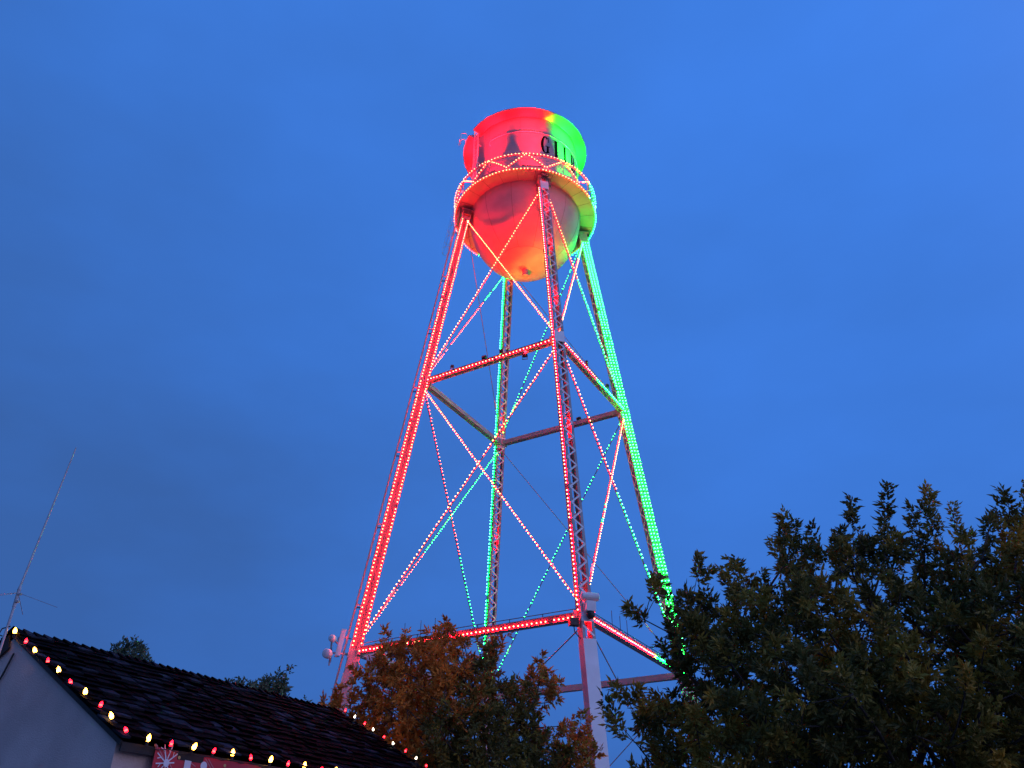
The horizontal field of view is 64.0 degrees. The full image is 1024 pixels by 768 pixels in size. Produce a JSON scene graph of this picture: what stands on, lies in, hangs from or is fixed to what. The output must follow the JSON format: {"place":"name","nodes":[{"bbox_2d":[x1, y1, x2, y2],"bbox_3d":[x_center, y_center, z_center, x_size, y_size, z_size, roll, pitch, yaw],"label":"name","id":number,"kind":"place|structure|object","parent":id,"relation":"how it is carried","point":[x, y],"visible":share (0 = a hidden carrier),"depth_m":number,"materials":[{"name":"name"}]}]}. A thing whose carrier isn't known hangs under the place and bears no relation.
{"place":"outdoors","nodes":[
{"label":"outdoors","id":0,"kind":"place"},
{"bbox_2d":[366,652,388,666],"bbox_3d":[-4.841,9.871,29.459,0.720,0.540,0.380,-17,-36,25],"label":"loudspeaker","id":1,"kind":"object","parent":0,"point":[372,656],"visible":0.14,"depth_m":29.43,"materials":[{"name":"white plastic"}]},
{"bbox_2d":[0,0,1023,767],"label":"sky","id":2,"kind":"structure","parent":0,"point":[224,224],"materials":[{"name":"blue"}]},
{"bbox_2d":[329,107,710,767],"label":"water tower","id":3,"kind":"structure","parent":0,"point":[493,209],"depth_m":39.91,"materials":[{"name":"red metal"}]},
{"bbox_2d":[328,629,350,665],"bbox_3d":[-6.250,9.602,29.874,0.724,1.244,0.429,8,-33,-12],"label":"panel antenna","id":4,"kind":"object","parent":3,"relation":"attached to","point":[337,653],"visible":0.83,"depth_m":29.79,"materials":[{"name":"white plastic"}]},
{"bbox_2d":[322,648,332,662],"bbox_3d":[-6.636,9.726,29.573,0.357,0.500,0.604,0,-32,0],"label":"drum antenna","id":5,"kind":"object","parent":4,"relation":"attached to","point":[327,653],"visible":1,"depth_m":29.33,"materials":[{"name":"white plastic"}]},
{"bbox_2d":[328,634,338,643],"bbox_3d":[-6.473,9.420,29.840,0.260,0.521,0.528,-17,-36,25],"label":"drum antenna","id":6,"kind":"object","parent":4,"relation":"attached to","point":[332,638],"visible":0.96,"depth_m":29.74,"materials":[{"name":"white plastic"}]},
{"bbox_2d":[352,381,420,646],"bbox_3d":[-4.955,4.716,33.288,1.807,11.922,0.074,8,-33,-13],"label":"light string","id":7,"kind":"object","parent":3,"relation":"attached to","point":[385,517],"visible":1,"depth_m":32.76,"materials":[{"name":"white"}]},
{"bbox_2d":[361,385,426,644],"bbox_3d":[-4.668,4.796,33.330,1.800,11.922,0.074,8,-33,-13],"label":"light string","id":8,"kind":"object","parent":3,"relation":"attached to","point":[393,517],"visible":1,"depth_m":32.95,"materials":[{"name":"white"}]},
{"bbox_2d":[366,454,495,633],"bbox_3d":[-3.157,6.465,36.002,0.074,10.973,7.728,-23,-39,32],"label":"light string","id":9,"kind":"object","parent":3,"relation":"attached to","point":[431,542],"visible":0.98,"depth_m":35.32,"materials":[{"name":"green"}]},
{"bbox_2d":[422,218,462,374],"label":"light string","id":10,"kind":"object","parent":3,"relation":"attached to","point":[442,296],"visible":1,"depth_m":39.59,"materials":[{"name":"white"}]},
{"bbox_2d":[429,220,468,375],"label":"light string","id":11,"kind":"object","parent":3,"relation":"attached to","point":[448,298],"visible":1,"depth_m":39.63,"materials":[{"name":"white"}]},
{"bbox_2d":[426,399,479,651],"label":"light string","id":12,"kind":"object","parent":3,"relation":"attached to","point":[450,513],"visible":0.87,"depth_m":36.86,"materials":[{"name":"green"}]},
{"bbox_2d":[366,351,552,630],"bbox_3d":[-1.919,3.977,32.049,7.728,10.973,0.074,-11,-34,18],"label":"light string","id":13,"kind":"object","parent":3,"relation":"attached to","point":[465,482],"visible":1,"depth_m":32.09,"materials":[{"name":"white"}]},
{"bbox_2d":[359,616,572,650],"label":"light string","id":14,"kind":"object","parent":3,"relation":"attached to","point":[489,630],"visible":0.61,"depth_m":27.28,"materials":[{"name":"white"}]},
{"bbox_2d":[432,278,501,369],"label":"light string","id":15,"kind":"object","parent":3,"relation":"attached to","point":[465,325],"visible":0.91,"depth_m":40.89,"materials":[{"name":"white"}]},
{"bbox_2d":[432,192,538,364],"bbox_3d":[-1.208,-5.063,38.938,5.432,9.585,0.074,-10,-34,16],"label":"light string","id":16,"kind":"object","parent":3,"relation":"attached to","point":[484,281],"visible":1,"depth_m":38.75,"materials":[{"name":"white"}]},
{"bbox_2d":[427,340,548,379],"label":"light string","id":17,"kind":"object","parent":3,"relation":"attached to","point":[485,361],"visible":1,"depth_m":35.37,"materials":[{"name":"white"}]},
{"bbox_2d":[483,447,494,643],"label":"light string","id":18,"kind":"object","parent":3,"relation":"attached to","point":[489,543],"visible":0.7,"depth_m":39.95,"materials":[{"name":"green"}]},
{"bbox_2d":[495,278,504,432],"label":"light string","id":19,"kind":"object","parent":3,"relation":"attached to","point":[500,348],"visible":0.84,"depth_m":44.19,"materials":[{"name":"green plastic"}]},
{"bbox_2d":[426,392,575,598],"bbox_3d":[-0.894,3.631,31.492,7.728,10.973,0.074,-23,-39,32],"label":"light string","id":20,"kind":"object","parent":3,"relation":"attached to","point":[503,498],"visible":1,"depth_m":30.53,"materials":[{"name":"white"}]},
{"bbox_2d":[467,221,550,327],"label":"light string","id":21,"kind":"object","parent":3,"relation":"attached to","point":[509,274],"visible":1,"depth_m":38.11,"materials":[{"name":"white"}]},
{"bbox_2d":[454,153,595,231],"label":"light string","id":22,"kind":"object","parent":3,"relation":"attached to","point":[512,163],"visible":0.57,"depth_m":41.63,"materials":[{"name":"white"}]},
{"bbox_2d":[454,168,595,255],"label":"light string","id":23,"kind":"object","parent":3,"relation":"attached to","point":[527,168],"visible":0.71,"depth_m":42.07,"materials":[{"name":"white plastic"}]},
{"bbox_2d":[454,153,595,208],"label":"light string","id":24,"kind":"object","parent":3,"relation":"attached to","point":[529,153],"visible":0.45,"depth_m":42.03,"materials":[{"name":"white plastic"}]},
{"bbox_2d":[503,250,578,432],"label":"light string","id":25,"kind":"object","parent":3,"relation":"attached to","point":[541,339],"visible":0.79,"depth_m":43.02,"materials":[{"name":"green"}]},
{"bbox_2d":[539,187,553,335],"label":"light string","id":26,"kind":"object","parent":3,"relation":"attached to","point":[546,262],"visible":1,"depth_m":36.88,"materials":[{"name":"white"}]},
{"bbox_2d":[499,424,619,666],"bbox_3d":[2.075,7.726,37.957,7.728,10.973,0.074,-23,-39,32],"label":"light string","id":27,"kind":"object","parent":3,"relation":"attached to","point":[566,531],"visible":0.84,"depth_m":37.93,"materials":[{"name":"green"}]},
{"bbox_2d":[553,339,578,609],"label":"light string","id":28,"kind":"object","parent":3,"relation":"attached to","point":[566,476],"visible":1,"depth_m":29.45,"materials":[{"name":"white"}]},
{"bbox_2d":[559,243,582,329],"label":"light string","id":29,"kind":"object","parent":3,"relation":"attached to","point":[572,280],"visible":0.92,"depth_m":39.34,"materials":[{"name":"white"}]},
{"bbox_2d":[568,617,580,638],"bbox_3d":[2.026,7.690,25.760,0.464,0.636,0.213,8,-33,-13],"label":"junction box","id":30,"kind":"object","parent":3,"relation":"attached to","point":[573,622],"visible":1,"depth_m":25.76,"materials":[{"name":"metal"}]},
{"bbox_2d":[550,202,619,395],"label":"light string","id":31,"kind":"object","parent":3,"relation":"attached to","point":[583,296],"visible":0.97,"depth_m":39.94,"materials":[{"name":"white"}]},
{"bbox_2d":[580,592,599,618],"bbox_3d":[2.466,7.069,26.002,0.600,0.877,0.388,8,-33,-13],"label":"camera housing","id":32,"kind":"object","parent":3,"relation":"attached to","point":[591,598],"visible":1,"depth_m":25.95,"materials":[{"name":"white plastic"}]},
{"bbox_2d":[565,343,623,408],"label":"light string","id":33,"kind":"object","parent":3,"relation":"attached to","point":[592,374],"visible":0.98,"depth_m":36.15,"materials":[{"name":"white"}]},
{"bbox_2d":[582,242,620,403],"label":"light string","id":34,"kind":"object","parent":3,"relation":"attached to","point":[601,322],"visible":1,"depth_m":41.25,"materials":[{"name":"green plastic"}]},
{"bbox_2d":[585,242,623,404],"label":"light string","id":35,"kind":"object","parent":3,"relation":"attached to","point":[604,322],"visible":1,"depth_m":41.28,"materials":[{"name":"green plastic"}]},
{"bbox_2d":[590,419,623,584],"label":"light string","id":36,"kind":"object","parent":3,"relation":"attached to","point":[606,502],"visible":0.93,"depth_m":31.86,"materials":[{"name":"white"}]},
{"bbox_2d":[588,245,627,406],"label":"light string","id":37,"kind":"object","parent":3,"relation":"attached to","point":[607,325],"visible":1,"depth_m":41.24,"materials":[{"name":"green plastic"}]},
{"bbox_2d":[566,357,663,611],"bbox_3d":[4.496,4.910,33.473,0.074,10.973,7.728,-23,-39,32],"label":"light string","id":38,"kind":"object","parent":3,"relation":"attached to","point":[611,477],"visible":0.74,"depth_m":33.54,"materials":[{"name":"green"}]},
{"bbox_2d":[594,618,664,661],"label":"light string","id":39,"kind":"object","parent":3,"relation":"attached to","point":[628,640],"visible":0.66,"depth_m":28.39,"materials":[{"name":"white"}]},
{"bbox_2d":[622,411,668,606],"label":"light string","id":40,"kind":"object","parent":3,"relation":"attached to","point":[643,502],"visible":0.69,"depth_m":36.45,"materials":[{"name":"green"}]},
{"bbox_2d":[625,413,672,610],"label":"light string","id":41,"kind":"object","parent":3,"relation":"attached to","point":[646,502],"visible":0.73,"depth_m":36.50,"materials":[{"name":"green"}]},
{"bbox_2d":[628,411,676,614],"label":"light string","id":42,"kind":"object","parent":3,"relation":"attached to","point":[649,502],"visible":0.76,"depth_m":36.50,"materials":[{"name":"green"}]},
{"label":"ground","id":43,"kind":"structure","parent":0,"visible":0},
{"bbox_2d":[107,634,157,663],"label":"tree","id":44,"kind":"object","parent":43,"relation":"on","point":[138,649],"visible":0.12,"depth_m":43.89,"materials":[{"name":"green plant"}]},
{"bbox_2d":[0,626,423,767],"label":"house","id":45,"kind":"structure","parent":43,"relation":"on","point":[49,718],"depth_m":12.61,"materials":[{"name":"paint"}]},
{"bbox_2d":[0,653,14,679],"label":"cable","id":46,"kind":"object","parent":45,"relation":"attached to","point":[5,669],"visible":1,"depth_m":12.74,"materials":[{"name":"black"}]},
{"bbox_2d":[0,448,75,652],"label":"antenna","id":47,"kind":"object","parent":45,"relation":"on","point":[16,600],"visible":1,"depth_m":13.04,"materials":[{"name":"metal"}]},
{"bbox_2d":[13,627,128,733],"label":"light string","id":48,"kind":"object","parent":45,"relation":"on","point":[111,715],"visible":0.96,"depth_m":11.91,"materials":[{"name":"multicoloured"}]},
{"bbox_2d":[152,743,260,767],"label":"banner","id":49,"kind":"object","parent":45,"relation":"hanging from","point":[165,759],"visible":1,"depth_m":11.21,"materials":[{"name":"red fabric"}]},
{"bbox_2d":[145,734,336,767],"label":"light string","id":50,"kind":"object","parent":45,"relation":"attached to","point":[194,746],"visible":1,"depth_m":11.59,"materials":[{"name":"multicoloured plastic"}]},
{"bbox_2d":[344,709,426,767],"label":"light string","id":51,"kind":"object","parent":45,"relation":"on","point":[383,737],"visible":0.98,"depth_m":17.71,"materials":[{"name":"multicoloured plastic"}]},
{"bbox_2d":[224,676,256,686],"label":"tree","id":52,"kind":"object","parent":43,"relation":"on","point":[242,682],"visible":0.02,"depth_m":45.05,"materials":[{"name":"green plant"}]},
{"bbox_2d":[249,664,296,696],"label":"tree","id":53,"kind":"object","parent":43,"relation":"on","point":[279,686],"visible":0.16,"depth_m":41.92,"materials":[{"name":"green plant"}]},
{"bbox_2d":[318,613,606,767],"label":"tree","id":54,"kind":"object","parent":43,"relation":"on","point":[414,729],"visible":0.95,"depth_m":19.30,"materials":[{"name":"brown plant"}]},
{"bbox_2d":[595,478,1023,767],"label":"tree","id":55,"kind":"object","parent":43,"relation":"on","point":[967,708],"visible":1,"depth_m":10.04,"materials":[{"name":"green plant"}]}
]}

